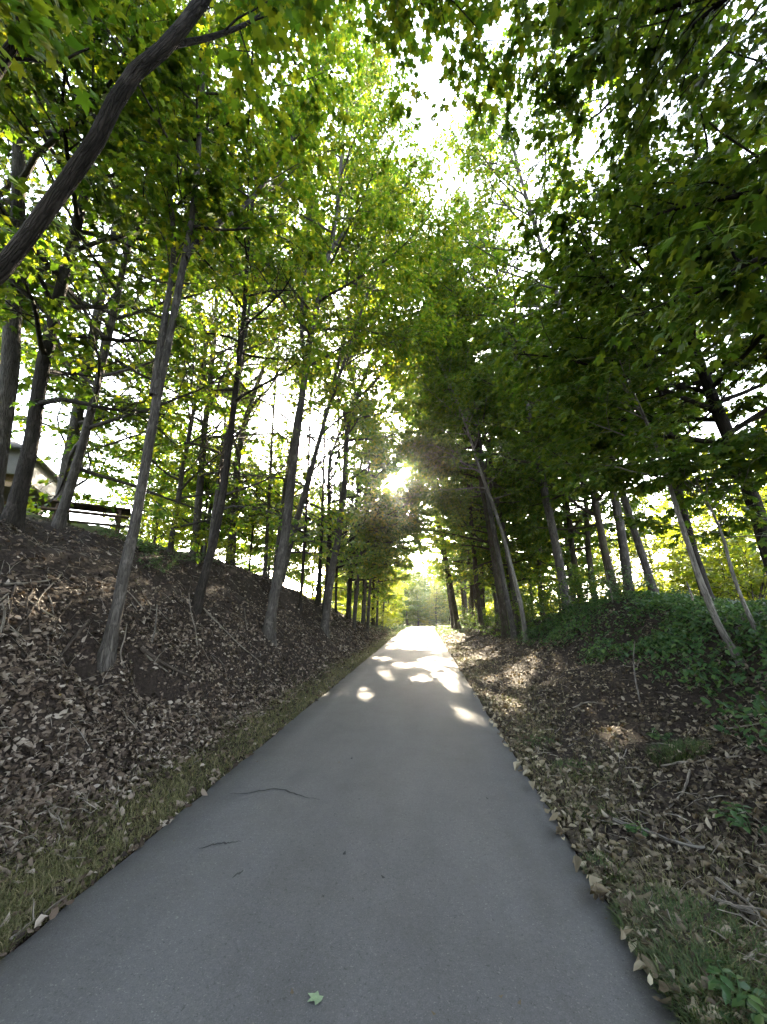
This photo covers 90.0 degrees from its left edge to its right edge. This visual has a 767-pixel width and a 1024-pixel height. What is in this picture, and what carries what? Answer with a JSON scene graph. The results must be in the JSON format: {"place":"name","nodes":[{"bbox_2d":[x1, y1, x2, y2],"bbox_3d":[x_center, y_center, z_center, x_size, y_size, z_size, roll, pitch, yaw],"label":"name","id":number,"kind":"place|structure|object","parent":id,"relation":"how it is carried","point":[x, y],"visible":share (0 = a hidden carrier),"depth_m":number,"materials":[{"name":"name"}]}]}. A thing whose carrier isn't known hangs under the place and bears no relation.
{"place":"outdoors","nodes":[
{"label":"outdoors","id":0,"kind":"place"},
{"bbox_2d":[0,627,405,959],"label":"grass","id":1,"kind":"structure","parent":0,"point":[21,904],"depth_m":2.81,"materials":[{"name":"plant"}]},
{"bbox_2d":[0,626,681,1023],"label":"path","id":2,"kind":"structure","parent":0,"point":[478,898],"depth_m":2.17,"materials":[{"name":"asphalt"}]},
{"bbox_2d":[454,660,752,1023],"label":"edge leaves","id":3,"kind":"object","parent":2,"relation":"on","point":[597,890],"visible":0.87,"depth_m":2.23,"materials":[{"name":"brown plant"}]},
{"bbox_2d":[0,505,766,1022],"bbox_3d":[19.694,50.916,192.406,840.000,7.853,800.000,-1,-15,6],"label":"ground","id":4,"kind":"structure","parent":0,"point":[86,669],"depth_m":5.38,"materials":[{"name":"soil"}]},
{"bbox_2d":[4,439,79,515],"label":"pavilion","id":5,"kind":"structure","parent":4,"relation":"on","point":[44,471],"depth_m":18.39,"materials":[{"name":"paint"}]},
{"bbox_2d":[0,0,137,264],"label":"plateau tree","id":6,"kind":"object","parent":4,"relation":"on","point":[6,230],"visible":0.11,"depth_m":5.83,"materials":[{"name":"green plant"}]},
{"bbox_2d":[40,499,130,538],"bbox_3d":[-7.183,0.228,9.357,1.634,0.721,1.445,9,-17,-31],"label":"picnic table","id":7,"kind":"object","parent":4,"relation":"on","point":[121,512],"visible":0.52,"depth_m":9.32,"materials":[{"name":"brown wood"}]},
{"bbox_2d":[0,0,216,515],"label":"maple tree","id":8,"kind":"object","parent":4,"relation":"on","point":[10,354],"visible":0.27,"depth_m":6.51,"materials":[{"name":"green plant"}]},
{"bbox_2d":[0,158,230,509],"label":"plateau tree","id":9,"kind":"object","parent":4,"relation":"on","point":[21,420],"visible":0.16,"depth_m":10.73,"materials":[{"name":"green plant"}]},
{"bbox_2d":[0,35,231,524],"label":"maple tree","id":10,"kind":"object","parent":4,"relation":"on","point":[75,423],"visible":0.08,"depth_m":10.37,"materials":[{"name":"green plant"}]},
{"bbox_2d":[81,437,193,547],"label":"woodland tree","id":11,"kind":"object","parent":4,"relation":"on","point":[119,495],"visible":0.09,"depth_m":24.30,"materials":[{"name":"green plant"}]},
{"bbox_2d":[0,0,276,532],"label":"maple tree","id":12,"kind":"object","parent":4,"relation":"on","point":[15,507],"visible":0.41,"depth_m":6.44,"materials":[{"name":"green plant"}]},
{"bbox_2d":[84,389,206,516],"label":"woodland tree","id":13,"kind":"object","parent":4,"relation":"on","point":[155,480],"visible":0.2,"depth_m":15.56,"materials":[{"name":"green plant"}]},
{"bbox_2d":[15,221,294,552],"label":"plateau tree","id":14,"kind":"object","parent":4,"relation":"on","point":[180,489],"visible":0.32,"depth_m":12.53,"materials":[{"name":"green plant"}]},
{"bbox_2d":[107,422,205,546],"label":"woodland tree","id":15,"kind":"object","parent":4,"relation":"on","point":[123,497],"visible":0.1,"depth_m":19.32,"materials":[{"name":"green plant"}]},
{"bbox_2d":[121,488,200,550],"bbox_3d":[-6.850,0.276,11.710,2.236,1.840,2.152,-2,-15,6],"label":"shrub","id":16,"kind":"object","parent":4,"relation":"on","point":[155,532],"visible":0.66,"depth_m":11.42,"materials":[{"name":"green plant"}]},
{"bbox_2d":[0,0,331,563],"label":"plateau tree","id":17,"kind":"object","parent":4,"relation":"on","point":[59,521],"visible":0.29,"depth_m":8.09,"materials":[{"name":"green plant"}]},
{"bbox_2d":[0,521,344,871],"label":"twig debris","id":18,"kind":"object","parent":4,"relation":"on","point":[71,721],"visible":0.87,"depth_m":4.33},
{"bbox_2d":[0,664,356,955],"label":"edge leaves","id":19,"kind":"object","parent":4,"relation":"on","point":[41,918],"visible":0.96,"depth_m":2.56,"materials":[{"name":"brown plant"}]},
{"bbox_2d":[155,502,219,552],"bbox_3d":[-6.829,0.564,13.565,2.153,1.887,2.236,-6,-16,23],"label":"shrub","id":20,"kind":"object","parent":4,"relation":"on","point":[201,533],"visible":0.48,"depth_m":13.27,"materials":[{"name":"green plant"}]},
{"bbox_2d":[95,318,285,556],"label":"plateau tree","id":21,"kind":"object","parent":4,"relation":"on","point":[257,518],"visible":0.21,"depth_m":15.22,"materials":[{"name":"green plant"}]},
{"bbox_2d":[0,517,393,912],"bbox_3d":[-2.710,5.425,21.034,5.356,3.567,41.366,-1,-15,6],"label":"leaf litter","id":22,"kind":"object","parent":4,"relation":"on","point":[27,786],"visible":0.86,"depth_m":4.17,"materials":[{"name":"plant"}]},
{"bbox_2d":[37,142,363,549],"bbox_3d":[-5.036,-7.090,13.204,8.524,18.105,8.269,-1,-15,6],"label":"plateau tree","id":23,"kind":"object","parent":4,"relation":"on","point":[216,486],"visible":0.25,"depth_m":11.32,"materials":[{"name":"green plant"}]},
{"bbox_2d":[98,187,303,556],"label":"maple tree","id":24,"kind":"object","parent":4,"relation":"on","point":[200,486],"visible":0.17,"depth_m":14.01,"materials":[{"name":"green plant"}]},
{"bbox_2d":[165,433,250,556],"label":"woodland tree","id":25,"kind":"object","parent":4,"relation":"on","point":[206,505],"visible":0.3,"depth_m":15.31,"materials":[{"name":"green plant"}]},
{"bbox_2d":[27,0,395,672],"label":"maple tree","id":26,"kind":"object","parent":4,"relation":"on","point":[192,237],"visible":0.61,"depth_m":6.57,"materials":[{"name":"green plant"}]},
{"bbox_2d":[98,70,348,614],"bbox_3d":[-3.756,-4.641,8.967,5.464,13.994,5.206,-1,-15,6],"label":"maple tree","id":27,"kind":"object","parent":4,"relation":"on","point":[198,601],"visible":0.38,"depth_m":8.90,"materials":[{"name":"green plant"}]},
{"bbox_2d":[216,538,253,563],"bbox_3d":[-5.091,1.337,12.938,1.397,1.089,1.345,2,-15,-6],"label":"shrub","id":28,"kind":"object","parent":4,"relation":"on","point":[230,551],"visible":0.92,"depth_m":13.07,"materials":[{"name":"green plant"}]},
{"bbox_2d":[162,188,337,564],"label":"maple tree","id":29,"kind":"object","parent":4,"relation":"on","point":[233,536],"visible":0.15,"depth_m":15.72,"materials":[{"name":"green plant"}]},
{"bbox_2d":[208,451,299,569],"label":"woodland tree","id":30,"kind":"object","parent":4,"relation":"on","point":[257,542],"visible":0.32,"depth_m":18.28,"materials":[{"name":"green plant"}]},
{"bbox_2d":[211,304,327,575],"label":"tree","id":31,"kind":"object","parent":4,"relation":"on","point":[264,573],"visible":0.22,"depth_m":17.07,"materials":[{"name":"green plant"}]},
{"bbox_2d":[0,0,551,285],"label":"maple tree","id":32,"kind":"object","parent":4,"relation":"on","point":[264,21],"visible":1,"depth_m":5.01,"materials":[{"name":"green plant"}]},
{"bbox_2d":[237,432,321,577],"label":"woodland tree","id":33,"kind":"object","parent":4,"relation":"on","point":[277,452],"visible":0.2,"depth_m":23.69,"materials":[{"name":"green plant"}]},
{"bbox_2d":[242,479,317,581],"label":"woodland tree","id":34,"kind":"object","parent":4,"relation":"on","point":[256,568],"visible":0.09,"depth_m":25.40,"materials":[{"name":"green plant"}]},
{"bbox_2d":[193,278,374,581],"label":"plateau tree","id":35,"kind":"object","parent":4,"relation":"on","point":[349,529],"visible":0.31,"depth_m":15.37,"materials":[{"name":"green plant"}]},
{"bbox_2d":[253,496,315,585],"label":"woodland tree","id":36,"kind":"object","parent":4,"relation":"on","point":[294,557],"visible":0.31,"depth_m":20.98,"materials":[{"name":"green plant"}]},
{"bbox_2d":[154,19,465,647],"bbox_3d":[-1.961,-7.731,12.626,8.789,23.105,8.518,-1,-15,6],"label":"maple tree","id":37,"kind":"object","parent":4,"relation":"on","point":[365,109],"visible":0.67,"depth_m":11.38,"materials":[{"name":"green plant"}]},
{"bbox_2d":[286,490,346,602],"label":"woodland tree","id":38,"kind":"object","parent":4,"relation":"on","point":[341,593],"visible":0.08,"depth_m":33.11,"materials":[{"name":"green plant"}]},
{"bbox_2d":[273,298,361,610],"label":"tree","id":39,"kind":"object","parent":4,"relation":"on","point":[304,552],"visible":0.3,"depth_m":15.17,"materials":[{"name":"green plant"}]},
{"bbox_2d":[288,492,355,602],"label":"woodland tree","id":40,"kind":"object","parent":4,"relation":"on","point":[309,584],"visible":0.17,"depth_m":27.72,"materials":[{"name":"green plant"}]},
{"bbox_2d":[195,135,461,596],"bbox_3d":[-1.420,-6.493,14.226,8.720,19.683,7.972,-6,-16,20],"label":"plateau tree","id":41,"kind":"object","parent":4,"relation":"on","point":[294,537],"visible":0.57,"depth_m":12.81,"materials":[{"name":"green plant"}]},
{"bbox_2d":[279,331,380,606],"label":"roadside tree","id":42,"kind":"object","parent":4,"relation":"on","point":[363,446],"visible":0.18,"depth_m":19.28,"materials":[{"name":"green plant"}]},
{"bbox_2d":[243,386,430,613],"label":"arching tree","id":43,"kind":"object","parent":4,"relation":"on","point":[372,518],"visible":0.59,"depth_m":17.58,"materials":[{"name":"green plant"}]},
{"bbox_2d":[298,351,388,612],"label":"roadside tree","id":44,"kind":"object","parent":4,"relation":"on","point":[359,505],"visible":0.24,"depth_m":21.65,"materials":[{"name":"green plant"}]},
{"bbox_2d":[297,357,407,604],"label":"roadside tree","id":45,"kind":"object","parent":4,"relation":"on","point":[399,466],"visible":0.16,"depth_m":24.89,"materials":[{"name":"green plant"}]},
{"bbox_2d":[280,132,438,591],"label":"canopy tree","id":46,"kind":"object","parent":4,"relation":"on","point":[414,163],"visible":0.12,"depth_m":15.26,"materials":[{"name":"green plant"}]},
{"bbox_2d":[297,418,432,629],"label":"canopy tree","id":47,"kind":"object","parent":4,"relation":"on","point":[389,466],"visible":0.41,"depth_m":21.34,"materials":[{"name":"green plant"}]},
{"bbox_2d":[254,178,487,637],"bbox_3d":[-0.339,-6.124,17.584,9.976,22.663,8.586,-6,-16,22],"label":"maple tree","id":48,"kind":"object","parent":4,"relation":"on","point":[325,619],"visible":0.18,"depth_m":15.62,"materials":[{"name":"green plant"}]},
{"bbox_2d":[316,470,427,624],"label":"arching tree","id":49,"kind":"object","parent":4,"relation":"on","point":[380,594],"visible":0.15,"depth_m":28.67,"materials":[{"name":"green plant"}]},
{"bbox_2d":[307,431,439,619],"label":"arching tree","id":50,"kind":"object","parent":4,"relation":"on","point":[368,572],"visible":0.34,"depth_m":22.57,"materials":[{"name":"green plant"}]},
{"bbox_2d":[310,427,446,633],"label":"canopy tree","id":51,"kind":"object","parent":4,"relation":"on","point":[428,512],"visible":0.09,"depth_m":23.65,"materials":[{"name":"green plant"}]},
{"bbox_2d":[334,424,425,624],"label":"canopy tree","id":52,"kind":"object","parent":4,"relation":"on","point":[364,604],"visible":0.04,"depth_m":27.19,"materials":[{"name":"green plant"}]},
{"bbox_2d":[386,557,424,625],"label":"woodland tree","id":53,"kind":"object","parent":4,"relation":"on","point":[411,607],"visible":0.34,"depth_m":68.44,"materials":[{"name":"green plant"}]},
{"bbox_2d":[406,585,431,619],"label":"woodland tree","id":54,"kind":"object","parent":4,"relation":"on","point":[417,597],"visible":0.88,"depth_m":69.05,"materials":[{"name":"green plant"}]},
{"bbox_2d":[357,620,494,634],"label":"grass","id":55,"kind":"structure","parent":4,"relation":"on","point":[436,628],"depth_m":34.39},
{"bbox_2d":[379,384,474,629],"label":"maple tree","id":56,"kind":"object","parent":4,"relation":"on","point":[457,624],"visible":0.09,"depth_m":33.11,"materials":[{"name":"green plant"}]},
{"bbox_2d":[391,418,465,628],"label":"maple tree","id":57,"kind":"object","parent":4,"relation":"on","point":[449,602],"visible":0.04,"depth_m":36.74,"materials":[{"name":"green plant"}]},
{"bbox_2d":[419,583,450,625],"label":"woodland tree","id":58,"kind":"object","parent":4,"relation":"on","point":[434,596],"visible":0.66,"depth_m":71.40,"materials":[{"name":"green plant"}]},
{"bbox_2d":[418,477,487,627],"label":"arching tree","id":59,"kind":"object","parent":4,"relation":"on","point":[443,567],"visible":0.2,"depth_m":32.75,"materials":[{"name":"green plant"}]},
{"bbox_2d":[417,479,490,624],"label":"arching tree","id":60,"kind":"object","parent":4,"relation":"on","point":[424,558],"visible":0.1,"depth_m":38.78,"materials":[{"name":"green plant"}]},
{"bbox_2d":[375,270,540,628],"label":"canopy tree","id":61,"kind":"object","parent":4,"relation":"on","point":[508,567],"visible":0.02,"depth_m":19.98,"materials":[{"name":"grey plant"}]},
{"bbox_2d":[392,339,524,635],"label":"maple tree","id":62,"kind":"object","parent":4,"relation":"on","point":[478,599],"visible":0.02,"depth_m":22.41,"materials":[{"name":"green plant"}]},
{"bbox_2d":[384,256,551,640],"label":"maple tree","id":63,"kind":"object","parent":4,"relation":"on","point":[505,628],"visible":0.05,"depth_m":18.37,"materials":[{"name":"green plant"}]},
{"bbox_2d":[420,439,526,630],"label":"arching tree","id":64,"kind":"object","parent":4,"relation":"on","point":[456,564],"visible":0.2,"depth_m":26.53,"materials":[{"name":"green plant"}]},
{"bbox_2d":[398,283,551,639],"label":"maple tree","id":65,"kind":"object","parent":4,"relation":"on","point":[500,491],"visible":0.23,"depth_m":16.39,"materials":[{"name":"green plant"}]},
{"bbox_2d":[383,324,585,643],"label":"tree","id":66,"kind":"object","parent":4,"relation":"on","point":[421,445],"visible":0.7,"depth_m":14.92,"materials":[{"name":"green plant"}]},
{"bbox_2d":[421,394,548,628],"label":"arching tree","id":67,"kind":"object","parent":4,"relation":"on","point":[452,528],"visible":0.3,"depth_m":20.71,"materials":[{"name":"green plant"}]},
{"bbox_2d":[435,449,536,625],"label":"woodland tree","id":68,"kind":"object","parent":4,"relation":"on","point":[482,572],"visible":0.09,"depth_m":26.79,"materials":[{"name":"green plant"}]},
{"bbox_2d":[386,143,589,612],"bbox_3d":[4.888,-5.587,16.565,9.499,20.033,9.203,-1,-15,6],"label":"canopy tree","id":69,"kind":"object","parent":4,"relation":"on","point":[461,291],"visible":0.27,"depth_m":15.61,"materials":[{"name":"green plant"}]},
{"bbox_2d":[452,456,552,606],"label":"woodland tree","id":70,"kind":"object","parent":4,"relation":"on","point":[487,581],"visible":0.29,"depth_m":22.72,"materials":[{"name":"green plant"}]},
{"bbox_2d":[468,418,594,614],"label":"woodland tree","id":71,"kind":"object","parent":4,"relation":"on","point":[563,550],"visible":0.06,"depth_m":22.30,"materials":[{"name":"green plant"}]},
{"bbox_2d":[515,592,555,627],"bbox_3d":[5.720,3.607,13.855,1.665,1.493,1.687,3,-15,-12],"label":"shrub","id":72,"kind":"object","parent":4,"relation":"on","point":[529,616],"visible":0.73,"depth_m":13.88,"materials":[{"name":"green plant"}]},
{"bbox_2d":[417,10,658,593],"bbox_3d":[4.852,-7.032,13.110,6.763,20.214,9.378,5,-15,-17],"label":"canopy tree","id":73,"kind":"object","parent":4,"relation":"on","point":[475,154],"visible":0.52,"depth_m":13.36,"materials":[{"name":"green plant"}]},
{"bbox_2d":[508,470,613,590],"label":"woodland tree","id":74,"kind":"object","parent":4,"relation":"on","point":[582,562],"visible":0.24,"depth_m":19.05,"materials":[{"name":"green plant"}]},
{"bbox_2d":[487,0,644,108],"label":"maple tree","id":75,"kind":"object","parent":4,"relation":"on","point":[613,52],"visible":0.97,"depth_m":4.00,"materials":[{"name":"green plant"}]},
{"bbox_2d":[543,564,603,609],"bbox_3d":[5.903,2.279,11.845,1.800,1.485,1.776,-8,-17,28],"label":"shrub","id":76,"kind":"object","parent":4,"relation":"on","point":[577,578],"visible":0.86,"depth_m":11.79,"materials":[{"name":"green plant"}]},
{"bbox_2d":[430,267,727,596],"bbox_3d":[7.273,-3.653,13.329,9.414,14.476,8.728,-11,-18,35],"label":"arching tree","id":77,"kind":"object","parent":4,"relation":"on","point":[558,498],"visible":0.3,"depth_m":13.53,"materials":[{"name":"green plant"}]},
{"bbox_2d":[492,386,665,598],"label":"woodland tree","id":78,"kind":"object","parent":4,"relation":"on","point":[585,520],"visible":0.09,"depth_m":16.52,"materials":[{"name":"green plant"}]},
{"bbox_2d":[469,355,699,603],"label":"arching tree","id":79,"kind":"object","parent":4,"relation":"on","point":[573,549],"visible":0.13,"depth_m":17.44,"materials":[{"name":"green plant"}]},
{"bbox_2d":[435,594,766,1023],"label":"leaf litter","id":80,"kind":"object","parent":4,"relation":"on","point":[760,777],"visible":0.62,"depth_m":3.29,"materials":[{"name":"plant"}]},
{"bbox_2d":[437,627,766,1023],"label":"grass","id":81,"kind":"structure","parent":4,"relation":"on","point":[672,864],"depth_m":2.50,"materials":[{"name":"plant"}]},
{"bbox_2d":[475,250,728,591],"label":"woodland tree","id":82,"kind":"object","parent":4,"relation":"on","point":[622,540],"visible":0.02,"depth_m":14.16,"materials":[{"name":"green plant"}]},
{"bbox_2d":[570,850,638,887],"bbox_3d":[1.394,2.273,2.409,0.379,0.126,0.386,9,-17,-30],"label":"grass tuft","id":83,"kind":"object","parent":4,"relation":"on","point":[604,858],"visible":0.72,"depth_m":2.42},
{"bbox_2d":[578,516,637,599],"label":"woodland tree","id":84,"kind":"object","parent":4,"relation":"on","point":[598,552],"visible":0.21,"depth_m":28.58,"materials":[{"name":"green plant"}]},
{"bbox_2d":[470,599,766,987],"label":"twig debris","id":85,"kind":"object","parent":4,"relation":"on","point":[744,918],"visible":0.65,"depth_m":3.07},
{"bbox_2d":[478,0,766,375],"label":"maple tree","id":86,"kind":"object","parent":4,"relation":"on","point":[723,243],"visible":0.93,"depth_m":5.44,"materials":[{"name":"green plant"}]},
{"bbox_2d":[478,18,766,575],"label":"maple tree","id":87,"kind":"object","parent":4,"relation":"on","point":[569,273],"visible":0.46,"depth_m":7.60,"materials":[{"name":"green plant"}]},
{"bbox_2d":[589,556,661,599],"bbox_3d":[6.286,1.749,10.042,1.170,1.133,1.780,12,-19,-38],"label":"shrub","id":88,"kind":"object","parent":4,"relation":"on","point":[626,580],"visible":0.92,"depth_m":9.93,"materials":[{"name":"green plant"}]},
{"bbox_2d":[495,214,766,606],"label":"maple tree","id":89,"kind":"object","parent":4,"relation":"on","point":[751,361],"visible":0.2,"depth_m":7.83,"materials":[{"name":"green plant"}]},
{"bbox_2d":[495,587,766,754],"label":"ground cover","id":90,"kind":"object","parent":4,"relation":"on","point":[683,602],"visible":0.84,"depth_m":6.43,"materials":[{"name":"green plant"}]},
{"bbox_2d":[501,293,766,665],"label":"sapling","id":91,"kind":"object","parent":4,"relation":"on","point":[613,473],"visible":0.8,"depth_m":6.56,"materials":[{"name":"green plant"}]},
{"bbox_2d":[598,480,677,588],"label":"woodland tree","id":92,"kind":"object","parent":4,"relation":"on","point":[646,545],"visible":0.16,"depth_m":30.65,"materials":[{"name":"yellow plant"}]},
{"bbox_2d":[643,736,711,768],"bbox_3d":[3.109,2.509,4.034,0.688,0.302,0.666,4,-15,-14],"label":"grass tuft","id":93,"kind":"object","parent":4,"relation":"on","point":[676,743],"visible":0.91,"depth_m":4.06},
{"bbox_2d":[601,880,766,1011],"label":"grass tuft","id":94,"kind":"object","parent":4,"relation":"on","point":[699,918],"visible":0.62,"depth_m":1.96,"materials":[{"name":"plant"}]},
{"bbox_2d":[615,408,766,649],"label":"sapling","id":95,"kind":"object","parent":4,"relation":"on","point":[638,447],"visible":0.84,"depth_m":5.78,"materials":[{"name":"green plant"}]},
{"bbox_2d":[636,479,750,586],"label":"woodland tree","id":96,"kind":"object","parent":4,"relation":"on","point":[662,543],"visible":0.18,"depth_m":24.47,"materials":[{"name":"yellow plant"}]},
{"bbox_2d":[630,928,766,1023],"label":"grass tuft","id":97,"kind":"object","parent":4,"relation":"on","point":[700,959],"visible":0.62,"depth_m":1.68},
{"bbox_2d":[654,544,766,600],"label":"shrub","id":98,"kind":"object","parent":4,"relation":"on","point":[730,595],"visible":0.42,"depth_m":11.24,"materials":[{"name":"green plant"}]},
{"bbox_2d":[662,432,766,599],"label":"woodland tree","id":99,"kind":"object","parent":4,"relation":"on","point":[706,515],"visible":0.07,"depth_m":18.73,"materials":[{"name":"green plant"}]},
{"bbox_2d":[664,513,766,599],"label":"shrub","id":100,"kind":"object","parent":4,"relation":"on","point":[724,559],"visible":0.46,"depth_m":11.13,"materials":[{"name":"green plant"}]},
{"bbox_2d":[667,529,766,601],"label":"shrub","id":101,"kind":"object","parent":4,"relation":"on","point":[747,567],"visible":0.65,"depth_m":10.53,"materials":[{"name":"green plant"}]},
{"bbox_2d":[683,524,766,599],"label":"shrub","id":102,"kind":"object","parent":4,"relation":"on","point":[740,567],"visible":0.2,"depth_m":11.28,"materials":[{"name":"green plant"}]},
{"bbox_2d":[703,959,766,1023],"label":"herb plant","id":103,"kind":"object","parent":4,"relation":"on","point":[759,1017],"visible":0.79,"depth_m":1.57,"materials":[{"name":"green plant"}]},
{"bbox_2d":[708,801,766,835],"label":"herb plant","id":104,"kind":"object","parent":4,"relation":"on","point":[738,821],"visible":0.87,"depth_m":2.74,"materials":[{"name":"green plant"}]},
{"bbox_2d":[0,0,766,615],"label":"sky","id":105,"kind":"structure","parent":0,"point":[429,74],"materials":[{"name":"white"}]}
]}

